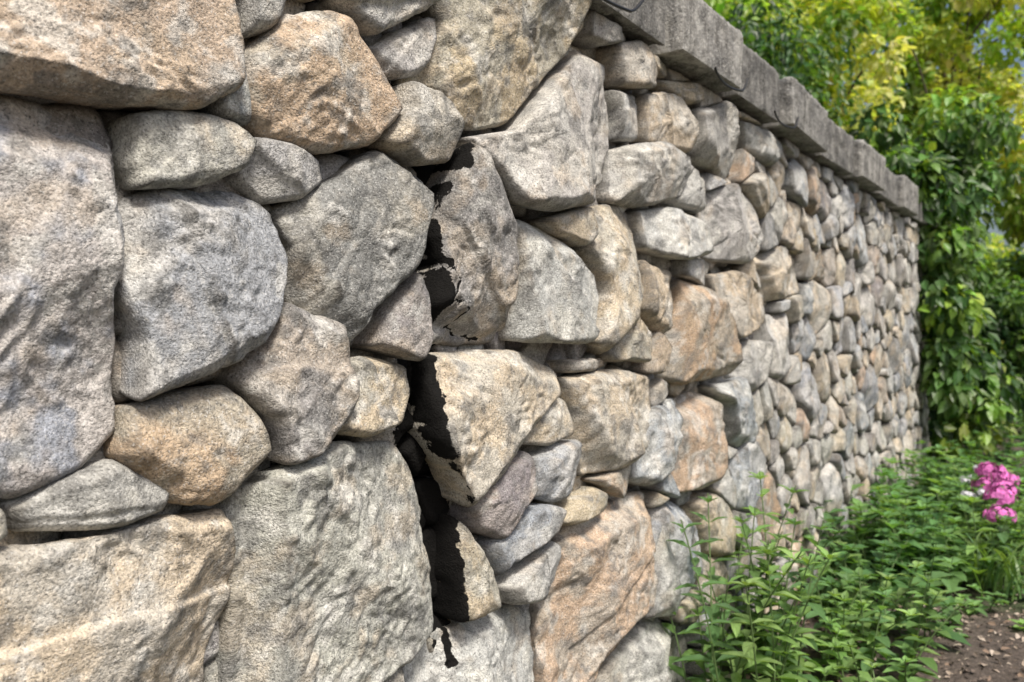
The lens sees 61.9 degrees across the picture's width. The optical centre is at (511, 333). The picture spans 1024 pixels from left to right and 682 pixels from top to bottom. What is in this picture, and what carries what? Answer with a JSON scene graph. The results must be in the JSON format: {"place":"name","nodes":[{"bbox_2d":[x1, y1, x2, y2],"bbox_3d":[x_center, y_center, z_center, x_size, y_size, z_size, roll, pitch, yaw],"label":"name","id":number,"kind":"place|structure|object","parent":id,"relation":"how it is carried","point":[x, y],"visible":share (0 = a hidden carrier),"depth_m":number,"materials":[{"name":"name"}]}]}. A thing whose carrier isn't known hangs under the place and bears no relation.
{"place":"outdoors","nodes":[
{"label":"outdoors","id":0,"kind":"place"},
{"bbox_2d":[710,413,1023,681],"bbox_3d":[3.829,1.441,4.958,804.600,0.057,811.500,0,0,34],"label":"ground","id":1,"kind":"structure","parent":0,"point":[1003,675],"depth_m":3.87,"materials":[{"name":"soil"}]},
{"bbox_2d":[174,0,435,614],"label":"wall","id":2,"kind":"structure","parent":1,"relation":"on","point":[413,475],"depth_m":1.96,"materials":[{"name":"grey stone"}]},
{"bbox_2d":[0,0,930,681],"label":"face stones","id":3,"kind":"object","parent":2,"relation":"attached to","point":[576,308],"visible":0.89,"depth_m":1.91,"materials":[{"name":"grey stone"}]},
{"bbox_2d":[589,0,937,228],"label":"coping stones","id":4,"kind":"object","parent":2,"relation":"on","point":[696,41],"visible":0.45,"depth_m":3.77,"materials":[{"name":"grey stone"}]},
{"bbox_2d":[603,0,798,128],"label":"black cable","id":5,"kind":"object","parent":4,"relation":"attached to","point":[715,68],"visible":1,"depth_m":3.28,"materials":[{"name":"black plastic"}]},
{"bbox_2d":[704,0,789,49],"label":"garden tree","id":6,"kind":"object","parent":1,"relation":"on","point":[721,7],"depth_m":10.97,"materials":[{"name":"green plant"}]},
{"bbox_2d":[661,471,845,681],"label":"leafy herb plant","id":7,"kind":"object","parent":1,"relation":"on","point":[753,635],"visible":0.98,"depth_m":3.21,"materials":[{"name":"green plant"}]},
{"bbox_2d":[727,0,866,126],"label":"leafy shrub","id":8,"kind":"object","parent":1,"relation":"on","point":[760,46],"visible":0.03,"depth_m":8.48,"materials":[{"name":"green plant"}]},
{"bbox_2d":[731,0,927,148],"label":"garden tree","id":9,"kind":"object","parent":1,"relation":"on","point":[855,19],"visible":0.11,"depth_m":12.91,"materials":[{"name":"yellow plant"}]},
{"bbox_2d":[763,539,970,681],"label":"leafy herb plant","id":10,"kind":"object","parent":1,"relation":"on","point":[840,649],"visible":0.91,"depth_m":3.60,"materials":[{"name":"green plant"}]},
{"bbox_2d":[798,471,989,648],"bbox_3d":[2.097,1.189,4.742,0.980,0.523,2.162,0,0,34],"label":"leafy herb plant","id":11,"kind":"object","parent":1,"relation":"on","point":[885,552],"visible":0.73,"depth_m":4.66,"materials":[{"name":"green plant"}]},
{"bbox_2d":[794,466,1023,636],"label":"ground cover","id":12,"kind":"object","parent":1,"relation":"on","point":[971,609],"visible":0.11,"depth_m":4.37,"materials":[{"name":"green plant"}]},
{"bbox_2d":[814,444,1023,592],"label":"leafy herb plant","id":13,"kind":"object","parent":1,"relation":"on","point":[939,490],"visible":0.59,"depth_m":5.36,"materials":[{"name":"green plant"}]},
{"bbox_2d":[845,0,1023,199],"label":"garden tree","id":14,"kind":"object","parent":1,"relation":"on","point":[945,45],"visible":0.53,"depth_m":18.51,"materials":[{"name":"green plant"}]},
{"bbox_2d":[848,86,1023,466],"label":"climbing vine","id":15,"kind":"object","parent":1,"relation":"on","point":[952,176],"visible":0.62,"depth_m":8.18,"materials":[{"name":"green plant"}]},
{"bbox_2d":[896,430,1023,523],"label":"leafy herb plant","id":16,"kind":"object","parent":1,"relation":"on","point":[957,464],"visible":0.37,"depth_m":7.38,"materials":[{"name":"green plant"}]},
{"bbox_2d":[959,465,987,544],"bbox_3d":[3.003,1.151,5.522,0.182,0.540,0.728,0,0,34],"label":"white flower plant","id":17,"kind":"object","parent":1,"relation":"on","point":[980,491],"visible":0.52,"depth_m":5.36,"materials":[{"name":"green plant"}]},
{"bbox_2d":[924,520,1023,601],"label":"strap leaf plant","id":18,"kind":"object","parent":1,"relation":"on","point":[993,577],"visible":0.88,"depth_m":4.71,"materials":[{"name":"green plant"}]},
{"bbox_2d":[928,372,1023,460],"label":"garden shrub","id":19,"kind":"object","parent":1,"relation":"on","point":[1018,425],"visible":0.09,"depth_m":9.87,"materials":[{"name":"green plant"}]},
{"bbox_2d":[957,462,1023,572],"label":"pink phlox plant","id":20,"kind":"object","parent":1,"relation":"on","point":[996,478],"visible":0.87,"depth_m":5.17,"materials":[{"name":"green plant"}]},
{"bbox_2d":[968,269,1023,394],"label":"garden hedge","id":21,"kind":"object","parent":1,"relation":"on","point":[1004,302],"visible":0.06,"depth_m":14.92,"materials":[{"name":"green plant"}]},
{"bbox_2d":[975,232,1023,348],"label":"distant trees","id":22,"kind":"object","parent":1,"relation":"on","point":[995,246],"visible":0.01,"depth_m":36.33,"materials":[{"name":"green plant"}]},
{"bbox_2d":[987,153,1023,288],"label":"garden tree","id":23,"kind":"object","parent":1,"relation":"on","point":[1011,210],"visible":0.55,"depth_m":23.08,"materials":[{"name":"green plant"}]},
{"bbox_2d":[779,4,1023,254],"label":"sky","id":24,"kind":"structure","parent":0,"point":[990,230],"materials":[{"name":"white"}]}
]}

